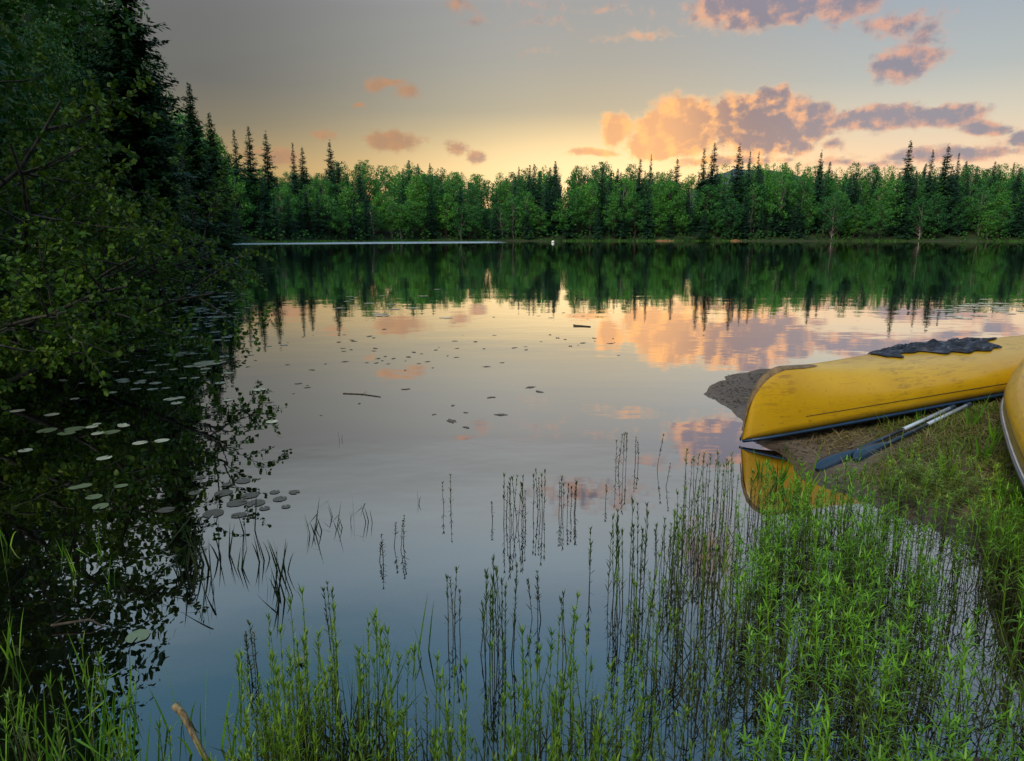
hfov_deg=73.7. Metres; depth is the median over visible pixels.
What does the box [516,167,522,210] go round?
spruce
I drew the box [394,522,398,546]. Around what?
marsh plant
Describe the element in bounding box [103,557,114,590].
green reed
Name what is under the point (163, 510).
lily pad
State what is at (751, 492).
marsh plant
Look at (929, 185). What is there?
spruce
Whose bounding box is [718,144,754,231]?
spruce
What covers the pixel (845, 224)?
birch
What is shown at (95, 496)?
lily pad
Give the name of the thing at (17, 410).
lily pad
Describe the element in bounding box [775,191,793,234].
spruce
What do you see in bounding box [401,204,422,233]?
birch
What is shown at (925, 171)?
spruce
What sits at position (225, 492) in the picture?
lily pad
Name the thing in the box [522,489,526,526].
marsh plant
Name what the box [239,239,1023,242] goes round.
shore grass
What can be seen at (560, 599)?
marsh plant
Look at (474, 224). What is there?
birch
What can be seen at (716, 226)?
birch
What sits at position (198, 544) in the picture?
bent reed
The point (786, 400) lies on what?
canoe
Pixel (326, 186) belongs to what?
birch
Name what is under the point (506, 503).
marsh plant
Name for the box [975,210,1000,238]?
birch
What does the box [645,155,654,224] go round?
spruce
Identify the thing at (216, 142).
birch
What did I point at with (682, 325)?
water
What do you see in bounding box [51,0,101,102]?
birch
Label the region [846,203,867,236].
birch
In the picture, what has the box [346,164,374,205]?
birch
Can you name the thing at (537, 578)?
marsh plant
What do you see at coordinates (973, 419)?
grass tuft
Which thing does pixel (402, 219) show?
birch
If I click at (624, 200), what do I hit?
spruce
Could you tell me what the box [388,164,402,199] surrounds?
birch
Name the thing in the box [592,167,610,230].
spruce
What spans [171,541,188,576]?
bent reed
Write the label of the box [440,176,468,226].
birch
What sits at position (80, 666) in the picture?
green reed
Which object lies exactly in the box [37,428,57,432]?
lily pad
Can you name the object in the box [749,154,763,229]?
spruce
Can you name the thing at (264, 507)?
lily pad
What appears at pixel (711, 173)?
spruce
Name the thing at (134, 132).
spruce
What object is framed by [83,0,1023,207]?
sky
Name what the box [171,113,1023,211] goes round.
deep forest
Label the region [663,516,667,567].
marsh plant
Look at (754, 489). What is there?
marsh plant
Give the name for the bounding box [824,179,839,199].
birch
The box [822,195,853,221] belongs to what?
birch
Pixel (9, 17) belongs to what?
birch
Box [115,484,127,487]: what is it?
lily pad
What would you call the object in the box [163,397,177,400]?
lily pad
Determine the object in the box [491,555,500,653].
marsh plant
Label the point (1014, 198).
spruce
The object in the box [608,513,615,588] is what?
marsh plant
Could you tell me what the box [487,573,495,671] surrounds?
marsh plant
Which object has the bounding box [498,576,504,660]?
marsh plant
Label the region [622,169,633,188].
birch
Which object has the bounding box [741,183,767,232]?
birch
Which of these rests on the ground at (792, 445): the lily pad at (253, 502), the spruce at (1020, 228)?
the spruce at (1020, 228)
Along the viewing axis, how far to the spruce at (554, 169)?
212.69 m
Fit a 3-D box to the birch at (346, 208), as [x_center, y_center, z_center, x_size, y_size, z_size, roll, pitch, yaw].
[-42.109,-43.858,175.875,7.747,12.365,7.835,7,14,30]
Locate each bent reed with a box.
[146,569,157,589]
[158,519,209,566]
[166,522,198,573]
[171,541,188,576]
[178,557,194,592]
[179,538,213,591]
[187,528,200,555]
[200,540,211,578]
[210,523,233,559]
[231,541,246,568]
[238,496,256,533]
[252,538,269,561]
[265,547,276,583]
[266,540,292,574]
[269,568,292,600]
[273,541,285,572]
[308,497,321,533]
[333,504,342,528]
[356,503,371,521]
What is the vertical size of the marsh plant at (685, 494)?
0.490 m
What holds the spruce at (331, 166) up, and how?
on the ground at (792, 445)
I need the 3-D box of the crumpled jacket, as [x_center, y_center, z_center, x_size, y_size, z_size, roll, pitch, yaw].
[3.800,-0.300,5.986,1.522,0.100,0.448,-7,19,-19]
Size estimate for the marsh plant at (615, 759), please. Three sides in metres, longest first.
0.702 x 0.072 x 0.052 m
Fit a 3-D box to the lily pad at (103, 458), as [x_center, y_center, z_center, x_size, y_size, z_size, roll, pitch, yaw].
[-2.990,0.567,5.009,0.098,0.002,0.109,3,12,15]
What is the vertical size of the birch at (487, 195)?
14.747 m
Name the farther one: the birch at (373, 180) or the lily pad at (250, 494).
the birch at (373, 180)
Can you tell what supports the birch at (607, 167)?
on the ground at (792, 445)
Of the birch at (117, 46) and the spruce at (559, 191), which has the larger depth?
the spruce at (559, 191)
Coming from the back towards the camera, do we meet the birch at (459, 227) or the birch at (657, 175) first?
the birch at (657, 175)
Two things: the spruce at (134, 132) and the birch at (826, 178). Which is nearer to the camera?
the spruce at (134, 132)
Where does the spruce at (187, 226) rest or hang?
on the ground at (792, 445)
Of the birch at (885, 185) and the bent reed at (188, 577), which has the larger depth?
the birch at (885, 185)
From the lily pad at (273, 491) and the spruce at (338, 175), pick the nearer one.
the lily pad at (273, 491)
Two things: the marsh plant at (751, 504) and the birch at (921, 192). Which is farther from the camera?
the birch at (921, 192)
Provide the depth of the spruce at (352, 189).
177.93 m
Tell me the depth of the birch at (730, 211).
198.10 m
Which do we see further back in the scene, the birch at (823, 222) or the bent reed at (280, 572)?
the birch at (823, 222)
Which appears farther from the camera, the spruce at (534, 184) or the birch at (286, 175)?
the spruce at (534, 184)
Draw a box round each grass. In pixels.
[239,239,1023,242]
[744,395,1023,534]
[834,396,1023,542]
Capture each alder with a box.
[0,0,281,364]
[0,23,227,360]
[0,72,200,313]
[0,134,199,409]
[0,147,191,312]
[0,282,80,395]
[2,140,184,277]
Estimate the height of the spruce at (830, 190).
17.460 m
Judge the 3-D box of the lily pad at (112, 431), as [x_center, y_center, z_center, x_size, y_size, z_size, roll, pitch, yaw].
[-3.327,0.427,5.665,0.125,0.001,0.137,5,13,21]
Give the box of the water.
[0,241,1023,760]
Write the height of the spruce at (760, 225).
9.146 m
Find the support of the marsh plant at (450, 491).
in the water
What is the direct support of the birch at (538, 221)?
on the ground at (792, 445)
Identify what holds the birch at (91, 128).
on the ground at (792, 445)
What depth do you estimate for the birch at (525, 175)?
222.21 m
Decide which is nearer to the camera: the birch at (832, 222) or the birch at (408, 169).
the birch at (832, 222)
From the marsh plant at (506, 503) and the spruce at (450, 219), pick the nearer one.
the marsh plant at (506, 503)
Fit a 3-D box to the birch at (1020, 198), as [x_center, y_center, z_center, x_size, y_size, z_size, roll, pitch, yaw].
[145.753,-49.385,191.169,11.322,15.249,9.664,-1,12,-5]
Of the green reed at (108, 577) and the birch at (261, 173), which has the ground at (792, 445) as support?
the birch at (261, 173)
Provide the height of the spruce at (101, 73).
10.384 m
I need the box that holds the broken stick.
[171,702,208,760]
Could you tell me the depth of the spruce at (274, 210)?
151.40 m
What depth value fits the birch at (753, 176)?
206.35 m
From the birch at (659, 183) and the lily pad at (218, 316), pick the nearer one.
the lily pad at (218, 316)
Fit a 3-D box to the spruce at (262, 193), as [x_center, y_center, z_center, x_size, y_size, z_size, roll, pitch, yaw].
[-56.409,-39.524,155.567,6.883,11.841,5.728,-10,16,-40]
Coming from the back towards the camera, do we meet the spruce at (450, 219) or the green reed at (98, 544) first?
the spruce at (450, 219)
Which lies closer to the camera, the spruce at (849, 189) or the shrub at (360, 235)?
the shrub at (360, 235)
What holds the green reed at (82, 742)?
in the water
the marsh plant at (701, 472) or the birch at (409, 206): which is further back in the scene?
the birch at (409, 206)
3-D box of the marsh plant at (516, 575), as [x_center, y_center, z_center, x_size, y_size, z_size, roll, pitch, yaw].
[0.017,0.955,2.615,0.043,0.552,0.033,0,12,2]
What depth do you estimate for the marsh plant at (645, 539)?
3.18 m
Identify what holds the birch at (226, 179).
on the ground at (792, 445)
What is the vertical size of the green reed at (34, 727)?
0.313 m
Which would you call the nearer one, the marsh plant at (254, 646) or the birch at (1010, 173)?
the marsh plant at (254, 646)
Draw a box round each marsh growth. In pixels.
[0,463,1023,760]
[701,444,1023,760]
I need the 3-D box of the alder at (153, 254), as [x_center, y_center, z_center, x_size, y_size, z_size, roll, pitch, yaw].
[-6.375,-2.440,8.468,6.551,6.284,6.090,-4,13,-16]
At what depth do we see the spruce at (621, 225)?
200.07 m
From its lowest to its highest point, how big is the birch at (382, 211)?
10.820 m
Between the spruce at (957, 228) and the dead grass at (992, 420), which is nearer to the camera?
the dead grass at (992, 420)
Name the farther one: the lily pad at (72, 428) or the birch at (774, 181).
the birch at (774, 181)
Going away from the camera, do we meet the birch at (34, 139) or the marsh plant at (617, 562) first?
the marsh plant at (617, 562)
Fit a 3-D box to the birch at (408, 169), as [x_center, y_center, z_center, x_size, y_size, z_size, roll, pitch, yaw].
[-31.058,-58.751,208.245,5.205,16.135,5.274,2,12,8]
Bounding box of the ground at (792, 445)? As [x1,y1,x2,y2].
[0,205,1023,760]
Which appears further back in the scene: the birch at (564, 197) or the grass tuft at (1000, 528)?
the birch at (564, 197)
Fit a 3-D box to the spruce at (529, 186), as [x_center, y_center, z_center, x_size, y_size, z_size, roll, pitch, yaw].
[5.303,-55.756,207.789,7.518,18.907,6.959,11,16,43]
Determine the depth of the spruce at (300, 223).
161.39 m
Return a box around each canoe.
[739,335,1023,442]
[1000,359,1023,488]
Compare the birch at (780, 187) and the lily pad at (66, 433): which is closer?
the lily pad at (66, 433)
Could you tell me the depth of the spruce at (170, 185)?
29.98 m
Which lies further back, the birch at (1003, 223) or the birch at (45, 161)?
the birch at (1003, 223)
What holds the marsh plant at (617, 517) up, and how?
on the ground at (792, 445)
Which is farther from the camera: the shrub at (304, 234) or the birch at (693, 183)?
the birch at (693, 183)
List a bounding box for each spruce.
[22,0,83,216]
[47,1,68,81]
[58,0,238,280]
[85,52,119,146]
[116,55,205,270]
[154,79,212,266]
[176,82,237,260]
[202,113,253,255]
[226,153,231,205]
[229,129,251,229]
[231,126,270,226]
[238,187,258,232]
[250,201,272,238]
[252,180,272,230]
[258,131,286,220]
[260,176,273,231]
[268,195,285,239]
[271,178,282,225]
[281,195,299,237]
[289,143,302,222]
[294,207,308,235]
[295,147,316,217]
[298,183,316,234]
[305,169,312,211]
[309,193,327,237]
[310,187,333,234]
[321,142,348,216]
[328,170,338,222]
[328,190,348,233]
[331,162,348,219]
[344,182,364,230]
[348,199,363,239]
[354,166,366,226]
[356,191,377,239]
[358,194,378,231]
[397,168,407,206]
[399,194,409,235]
[400,160,414,214]
[423,191,439,237]
[435,175,447,227]
[443,199,457,232]
[451,185,472,235]
[478,193,488,226]
[487,208,498,238]
[488,192,504,234]
[507,176,523,233]
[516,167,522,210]
[520,206,534,238]
[521,165,540,226]
[527,164,539,217]
[532,171,545,225]
[537,190,559,235]
[538,179,554,231]
[542,161,562,212]
[543,167,555,212]
[549,175,564,226]
[550,175,566,223]
[550,183,563,232]
[559,199,576,238]
[576,174,589,222]
[589,184,605,231]
[591,202,604,239]
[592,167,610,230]
[600,181,615,234]
[604,172,615,225]
[608,191,630,238]
[613,169,619,212]
[614,172,622,213]
[622,179,632,228]
[630,188,644,230]
[631,159,646,227]
[638,193,651,233]
[641,191,656,238]
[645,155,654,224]
[661,208,674,236]
[671,159,685,228]
[680,187,697,232]
[687,201,696,235]
[691,174,702,229]
[693,149,711,229]
[693,211,711,239]
[696,173,713,229]
[701,143,725,228]
[713,186,726,235]
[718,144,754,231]
[722,194,738,237]
[724,170,732,201]
[727,178,738,229]
[736,191,752,238]
[738,160,745,220]
[740,152,752,226]
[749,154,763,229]
[753,169,768,227]
[754,207,767,237]
[764,203,781,236]
[766,194,780,233]
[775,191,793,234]
[788,198,807,237]
[805,150,830,233]
[821,170,834,227]
[822,161,834,193]
[834,175,857,233]
[835,173,865,231]
[864,180,876,227]
[868,173,878,205]
[881,140,924,232]
[883,199,900,235]
[892,193,917,237]
[896,171,919,233]
[913,149,938,234]
[917,144,962,230]
[918,163,928,186]
[919,167,925,192]
[923,175,936,226]
[940,154,961,234]
[945,170,954,221]
[947,193,966,235]
[955,161,973,204]
[957,203,968,235]
[961,181,973,226]
[966,171,982,210]
[969,182,985,229]
[979,161,1001,221]
[995,190,1021,236]
[1003,168,1023,220]
[1007,200,1020,232]
[1015,179,1023,231]
[1016,213,1023,236]
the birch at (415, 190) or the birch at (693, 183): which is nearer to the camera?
the birch at (415, 190)
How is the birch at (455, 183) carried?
on the ground at (792, 445)
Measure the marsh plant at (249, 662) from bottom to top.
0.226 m
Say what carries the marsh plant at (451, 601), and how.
in the water
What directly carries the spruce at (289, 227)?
on the ground at (792, 445)
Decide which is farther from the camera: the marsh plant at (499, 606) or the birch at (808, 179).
the birch at (808, 179)
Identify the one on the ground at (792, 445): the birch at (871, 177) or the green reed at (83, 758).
the birch at (871, 177)
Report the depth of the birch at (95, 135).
27.01 m
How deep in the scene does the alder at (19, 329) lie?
6.35 m
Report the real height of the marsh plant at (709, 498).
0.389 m
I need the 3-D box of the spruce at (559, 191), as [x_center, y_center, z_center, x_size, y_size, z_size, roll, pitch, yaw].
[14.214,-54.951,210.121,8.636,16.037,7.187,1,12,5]
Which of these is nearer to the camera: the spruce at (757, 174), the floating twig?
the floating twig
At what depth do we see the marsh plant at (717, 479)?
4.08 m
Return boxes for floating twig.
[343,392,380,396]
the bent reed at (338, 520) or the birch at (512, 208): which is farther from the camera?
the birch at (512, 208)
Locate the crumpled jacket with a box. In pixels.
[868,337,1001,357]
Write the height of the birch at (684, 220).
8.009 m
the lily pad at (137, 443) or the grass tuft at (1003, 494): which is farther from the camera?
the lily pad at (137, 443)
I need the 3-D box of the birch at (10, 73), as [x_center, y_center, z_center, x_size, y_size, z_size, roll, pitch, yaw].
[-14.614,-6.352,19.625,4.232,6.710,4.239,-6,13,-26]
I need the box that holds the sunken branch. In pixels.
[51,612,104,626]
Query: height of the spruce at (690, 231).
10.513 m
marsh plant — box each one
[244,631,252,675]
[244,639,255,676]
[246,619,257,669]
[251,631,257,671]
[320,586,332,661]
[324,580,334,654]
[330,587,340,646]
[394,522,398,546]
[444,573,452,641]
[448,577,456,627]
[449,474,452,506]
[452,566,458,635]
[457,589,462,640]
[479,600,486,672]
[480,567,488,653]
[480,573,488,654]
[485,590,496,664]
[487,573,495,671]
[490,601,495,670]
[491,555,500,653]
[494,565,507,654]
[495,567,502,661]
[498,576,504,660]
[500,581,509,669]
[505,486,510,521]
[507,481,510,520]
[509,579,518,660]
[511,475,517,521]
[513,475,517,519]
[513,563,517,656]
[517,481,521,523]
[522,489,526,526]
[526,577,532,617]
[531,473,535,513]
[534,576,540,620]
[535,468,540,507]
[535,570,540,619]
[537,477,540,516]
[540,472,543,519]
[543,468,546,514]
[559,475,562,511]
[559,589,565,658]
[559,595,569,658]
[567,483,569,514]
[574,481,578,511]
[588,540,592,591]
[605,531,613,592]
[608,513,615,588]
[612,513,618,609]
[612,750,620,760]
[615,522,623,606]
[617,529,621,600]
[619,526,624,607]
[621,432,625,464]
[629,494,634,582]
[630,528,636,596]
[632,522,636,591]
[636,503,639,579]
[636,526,643,579]
[638,534,644,597]
[641,502,648,577]
[642,510,648,595]
[652,529,656,573]
[653,522,658,565]
[658,524,666,576]
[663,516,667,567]
[665,535,671,576]
[668,523,672,572]
[681,512,686,567]
[683,447,689,493]
[683,486,687,532]
[687,498,698,546]
[688,457,693,495]
[688,496,693,545]
[693,484,701,544]
[693,490,701,537]
[694,451,705,494]
[694,452,700,499]
[699,455,705,503]
[699,483,708,539]
[701,497,710,538]
[703,499,711,548]
[707,453,711,490]
[710,498,715,539]
[713,459,717,503]
[714,464,722,508]
[715,461,718,503]
[719,470,723,512]
[721,459,727,513]
[722,460,729,514]
[728,451,734,505]
[728,464,733,514]
[731,462,734,508]
[733,475,740,513]
[743,469,755,514]
[746,476,756,515]
[747,468,753,516]
[752,485,756,519]
[755,475,764,516]
[757,471,762,514]
[772,473,777,517]
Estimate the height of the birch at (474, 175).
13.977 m
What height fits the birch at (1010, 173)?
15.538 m
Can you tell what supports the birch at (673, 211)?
on the ground at (792, 445)
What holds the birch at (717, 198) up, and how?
on the ground at (792, 445)
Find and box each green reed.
[0,530,15,545]
[0,608,23,659]
[0,669,25,736]
[0,705,31,760]
[0,706,59,760]
[12,694,37,749]
[30,684,63,760]
[37,714,66,760]
[40,735,107,760]
[60,659,95,737]
[62,547,88,572]
[62,722,106,760]
[68,634,88,689]
[75,659,118,760]
[76,677,128,746]
[89,693,125,760]
[95,529,100,554]
[95,648,116,694]
[97,713,137,759]
[99,655,136,710]
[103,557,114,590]
[125,682,140,760]
[146,715,159,760]
[150,664,196,726]
[175,673,233,754]
[194,703,238,760]
[411,594,433,656]
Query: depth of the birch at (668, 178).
205.20 m
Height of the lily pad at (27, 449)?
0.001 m
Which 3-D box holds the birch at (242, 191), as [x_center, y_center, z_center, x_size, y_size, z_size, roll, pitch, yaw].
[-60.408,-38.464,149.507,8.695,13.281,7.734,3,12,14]
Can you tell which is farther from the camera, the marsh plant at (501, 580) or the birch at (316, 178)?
the birch at (316, 178)
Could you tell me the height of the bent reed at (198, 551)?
0.401 m
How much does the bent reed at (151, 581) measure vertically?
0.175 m
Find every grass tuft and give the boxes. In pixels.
[753,447,765,472]
[765,440,791,484]
[781,482,798,501]
[787,441,822,498]
[916,407,927,425]
[937,439,957,476]
[965,391,991,426]
[975,423,1003,461]
[986,406,1002,442]
[993,514,1010,544]
[995,478,1022,502]
[1010,489,1023,519]
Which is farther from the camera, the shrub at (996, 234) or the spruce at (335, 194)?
the shrub at (996, 234)
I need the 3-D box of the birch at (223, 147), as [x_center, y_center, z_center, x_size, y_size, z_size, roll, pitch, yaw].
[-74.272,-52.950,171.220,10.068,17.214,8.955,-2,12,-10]
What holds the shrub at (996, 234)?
on the ground at (792, 445)
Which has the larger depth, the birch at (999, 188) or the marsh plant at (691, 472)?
the birch at (999, 188)
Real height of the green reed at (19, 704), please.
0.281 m
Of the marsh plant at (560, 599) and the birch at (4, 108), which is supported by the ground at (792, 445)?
the birch at (4, 108)
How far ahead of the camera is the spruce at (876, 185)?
208.26 m
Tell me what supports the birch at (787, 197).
on the ground at (792, 445)
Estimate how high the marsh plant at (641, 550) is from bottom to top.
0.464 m
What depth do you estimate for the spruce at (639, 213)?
204.98 m
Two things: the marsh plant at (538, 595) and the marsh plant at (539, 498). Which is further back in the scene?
the marsh plant at (539, 498)
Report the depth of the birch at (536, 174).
224.72 m
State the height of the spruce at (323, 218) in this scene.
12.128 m
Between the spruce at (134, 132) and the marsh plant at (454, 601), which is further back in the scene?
the spruce at (134, 132)
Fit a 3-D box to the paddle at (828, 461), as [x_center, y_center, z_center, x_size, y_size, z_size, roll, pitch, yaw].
[2.790,0.404,5.036,1.682,0.104,0.040,-16,-26,-27]
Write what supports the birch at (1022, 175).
on the ground at (792, 445)
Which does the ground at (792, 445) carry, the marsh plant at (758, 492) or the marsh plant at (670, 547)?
the marsh plant at (758, 492)
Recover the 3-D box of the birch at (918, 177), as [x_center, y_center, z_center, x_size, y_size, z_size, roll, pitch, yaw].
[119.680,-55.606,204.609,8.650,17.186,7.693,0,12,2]
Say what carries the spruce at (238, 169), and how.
on the ground at (792, 445)
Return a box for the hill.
[685,168,799,207]
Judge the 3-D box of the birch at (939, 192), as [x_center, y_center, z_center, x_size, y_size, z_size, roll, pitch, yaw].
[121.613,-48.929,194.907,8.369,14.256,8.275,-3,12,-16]
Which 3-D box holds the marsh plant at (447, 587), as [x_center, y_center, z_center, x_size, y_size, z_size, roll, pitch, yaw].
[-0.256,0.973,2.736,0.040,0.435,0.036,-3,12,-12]
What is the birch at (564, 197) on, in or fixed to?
on the ground at (792, 445)
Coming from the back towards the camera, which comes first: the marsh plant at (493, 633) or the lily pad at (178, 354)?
the lily pad at (178, 354)
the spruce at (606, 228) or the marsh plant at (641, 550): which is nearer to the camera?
the marsh plant at (641, 550)
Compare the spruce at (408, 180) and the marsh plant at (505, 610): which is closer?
the marsh plant at (505, 610)
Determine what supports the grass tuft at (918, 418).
on the ground at (792, 445)
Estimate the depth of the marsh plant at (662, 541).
3.22 m
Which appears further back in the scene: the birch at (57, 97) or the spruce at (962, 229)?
the spruce at (962, 229)
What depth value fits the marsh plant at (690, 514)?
3.53 m
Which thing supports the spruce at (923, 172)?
on the ground at (792, 445)
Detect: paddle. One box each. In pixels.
[814,404,955,471]
[852,402,972,462]
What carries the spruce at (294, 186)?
on the ground at (792, 445)
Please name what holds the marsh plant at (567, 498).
in the water
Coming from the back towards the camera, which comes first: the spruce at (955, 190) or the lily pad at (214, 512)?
the spruce at (955, 190)
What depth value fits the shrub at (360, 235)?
172.10 m
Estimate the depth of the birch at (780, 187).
198.73 m
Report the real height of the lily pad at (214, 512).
0.001 m
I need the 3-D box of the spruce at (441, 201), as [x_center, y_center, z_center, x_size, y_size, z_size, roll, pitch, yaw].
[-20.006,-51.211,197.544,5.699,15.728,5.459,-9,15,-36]
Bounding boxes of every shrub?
[239,230,252,240]
[254,227,268,239]
[270,227,284,240]
[296,229,310,239]
[355,228,365,240]
[399,230,411,240]
[420,230,430,239]
[497,229,508,238]
[546,230,559,240]
[816,229,827,239]
[990,229,1003,240]
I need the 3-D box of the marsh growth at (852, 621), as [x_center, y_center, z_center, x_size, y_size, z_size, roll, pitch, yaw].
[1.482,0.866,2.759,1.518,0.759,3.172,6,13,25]
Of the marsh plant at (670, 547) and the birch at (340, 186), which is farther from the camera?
the birch at (340, 186)
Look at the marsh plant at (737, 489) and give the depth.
3.93 m
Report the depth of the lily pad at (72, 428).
5.77 m
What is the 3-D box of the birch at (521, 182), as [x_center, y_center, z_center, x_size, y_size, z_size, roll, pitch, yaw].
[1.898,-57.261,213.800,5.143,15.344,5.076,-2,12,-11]
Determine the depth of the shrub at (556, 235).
197.29 m
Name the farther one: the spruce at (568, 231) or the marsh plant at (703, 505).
the spruce at (568, 231)
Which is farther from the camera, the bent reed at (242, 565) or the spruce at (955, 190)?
the spruce at (955, 190)
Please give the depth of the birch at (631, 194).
208.72 m
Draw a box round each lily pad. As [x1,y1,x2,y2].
[9,409,24,411]
[18,448,32,451]
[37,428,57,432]
[57,431,74,434]
[64,426,85,430]
[75,483,91,487]
[85,494,101,498]
[92,503,108,508]
[96,455,111,459]
[102,430,120,433]
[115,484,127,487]
[125,629,149,642]
[132,441,146,444]
[155,439,169,442]
[157,507,174,512]
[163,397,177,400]
[167,352,193,355]
[188,490,200,494]
[194,360,225,365]
[202,509,223,516]
[207,316,228,317]
[214,489,232,495]
[226,499,246,506]
[230,512,246,517]
[236,478,249,482]
[241,492,258,497]
[246,499,264,505]
[259,506,269,509]
[269,490,279,493]
[273,496,286,500]
[289,490,299,493]
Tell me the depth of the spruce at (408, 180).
204.27 m
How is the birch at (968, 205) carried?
on the ground at (792, 445)
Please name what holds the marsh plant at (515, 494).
in the water
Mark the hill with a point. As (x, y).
(726, 173)
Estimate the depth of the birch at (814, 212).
198.19 m
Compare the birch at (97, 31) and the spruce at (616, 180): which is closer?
the birch at (97, 31)
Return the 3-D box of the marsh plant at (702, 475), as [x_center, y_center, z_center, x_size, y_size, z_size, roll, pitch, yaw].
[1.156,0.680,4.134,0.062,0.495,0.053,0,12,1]
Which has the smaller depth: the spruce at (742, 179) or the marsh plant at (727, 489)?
the marsh plant at (727, 489)
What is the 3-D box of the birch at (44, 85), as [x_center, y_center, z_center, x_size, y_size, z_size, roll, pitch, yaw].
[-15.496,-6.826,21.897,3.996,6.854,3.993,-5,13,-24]
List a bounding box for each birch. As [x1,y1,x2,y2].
[0,0,14,29]
[0,0,66,120]
[0,0,83,217]
[0,0,98,138]
[0,0,149,221]
[0,1,76,117]
[0,39,89,222]
[0,53,92,198]
[0,83,40,157]
[0,98,52,271]
[0,101,85,249]
[1,28,126,238]
[2,2,100,104]
[3,0,78,95]
[3,114,87,215]
[48,0,120,90]
[50,0,128,96]
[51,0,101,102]
[55,99,125,188]
[59,97,128,227]
[74,3,175,161]
[87,0,118,73]
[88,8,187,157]
[170,113,211,170]
[202,151,234,197]
[204,125,223,161]
[206,133,233,173]
[214,135,226,169]
[222,173,256,233]
[223,164,245,209]
[231,169,263,204]
[246,183,271,226]
[254,168,274,183]
[266,187,299,233]
[266,199,295,235]
[272,177,292,203]
[273,186,298,224]
[278,171,299,192]
[294,184,324,226]
[309,172,328,202]
[309,178,340,217]
[309,196,342,237]
[323,160,354,202]
[330,210,351,238]
[331,181,358,218]
[335,186,363,232]
[338,164,355,190]
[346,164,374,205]
[351,159,380,203]
[356,177,381,213]
[357,204,384,236]
[367,165,398,213]
[370,192,392,234]
[375,196,401,235]
[380,202,403,234]
[386,203,413,238]
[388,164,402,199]
[395,165,428,214]
[397,200,425,238]
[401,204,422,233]
[403,161,415,184]
[403,174,429,235]
[406,173,439,227]
[408,173,448,229]
[424,178,447,210]
[427,166,439,188]
[430,193,460,237]
[434,167,448,198]
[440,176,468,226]
[443,172,465,203]
[443,172,467,211]
[448,205,471,235]
[458,203,482,236]
[461,182,486,231]
[465,173,488,209]
[469,213,485,237]
[471,174,491,213]
[474,180,504,227]
[474,201,488,231]
[487,202,513,236]
[489,180,518,225]
[494,173,502,195]
[498,172,526,214]
[500,194,527,238]
[513,172,525,198]
[516,191,539,226]
[518,168,535,209]
[529,208,551,236]
[532,166,542,189]
[536,164,550,215]
[549,166,561,182]
[550,191,581,233]
[561,189,585,234]
[563,165,592,200]
[563,191,593,235]
[569,183,602,230]
[579,182,604,234]
[580,166,590,184]
[582,167,616,205]
[590,161,615,195]
[591,168,607,197]
[600,195,629,238]
[601,174,614,218]
[607,177,640,232]
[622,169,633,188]
[622,191,647,237]
[623,164,643,201]
[625,181,644,226]
[643,178,665,207]
[644,180,674,226]
[646,171,661,184]
[647,171,678,229]
[649,201,669,237]
[653,180,687,233]
[666,181,688,218]
[672,210,692,235]
[681,173,699,208]
[681,176,695,206]
[689,184,726,224]
[708,183,736,221]
[708,209,723,237]
[715,198,746,239]
[718,163,730,194]
[722,182,749,214]
[739,166,769,227]
[740,182,769,231]
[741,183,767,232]
[751,163,772,195]
[762,176,795,212]
[763,170,796,228]
[765,162,797,218]
[765,163,780,195]
[768,179,803,219]
[780,169,796,202]
[786,174,815,224]
[790,182,808,219]
[794,161,802,183]
[794,191,821,232]
[797,169,813,187]
[800,164,827,194]
[801,166,812,206]
[802,195,822,234]
[804,171,838,223]
[811,196,837,231]
[816,192,851,238]
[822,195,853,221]
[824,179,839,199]
[829,190,851,237]
[832,167,844,192]
[840,180,867,214]
[841,162,870,208]
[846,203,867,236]
[849,205,872,238]
[856,177,869,206]
[858,164,882,206]
[859,168,885,212]
[865,178,898,229]
[865,201,894,237]
[866,188,888,230]
[880,179,914,229]
[881,164,893,183]
[882,165,898,206]
[898,173,922,215]
[903,165,924,197]
[904,197,936,239]
[910,176,938,220]
[910,184,934,233]
[924,193,953,237]
[930,183,952,227]
[931,167,941,187]
[947,201,971,235]
[949,196,979,232]
[954,166,981,185]
[957,164,990,215]
[966,184,998,234]
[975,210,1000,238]
[976,169,1002,200]
[977,167,1002,192]
[983,180,1016,213]
[986,163,1011,195]
[986,190,1020,233]
[988,205,1015,238]
[1007,164,1023,195]
[1007,169,1023,201]
[1009,173,1022,196]
[1016,185,1023,214]
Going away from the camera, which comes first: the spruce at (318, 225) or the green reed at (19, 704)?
the green reed at (19, 704)
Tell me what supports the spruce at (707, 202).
on the ground at (792, 445)
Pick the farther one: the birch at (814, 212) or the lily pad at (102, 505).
the birch at (814, 212)
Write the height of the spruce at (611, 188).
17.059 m
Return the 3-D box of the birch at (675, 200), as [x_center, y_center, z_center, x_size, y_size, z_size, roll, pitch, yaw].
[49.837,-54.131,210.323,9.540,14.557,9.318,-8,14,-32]
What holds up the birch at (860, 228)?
on the ground at (792, 445)
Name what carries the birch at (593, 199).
on the ground at (792, 445)
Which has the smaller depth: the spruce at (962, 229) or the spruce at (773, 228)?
the spruce at (962, 229)
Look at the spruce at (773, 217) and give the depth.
200.23 m
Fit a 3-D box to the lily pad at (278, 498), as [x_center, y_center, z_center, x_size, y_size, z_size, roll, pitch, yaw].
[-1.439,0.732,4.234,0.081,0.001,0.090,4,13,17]
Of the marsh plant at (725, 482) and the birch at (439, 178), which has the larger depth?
the birch at (439, 178)
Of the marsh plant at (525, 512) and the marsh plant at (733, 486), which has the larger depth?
the marsh plant at (733, 486)

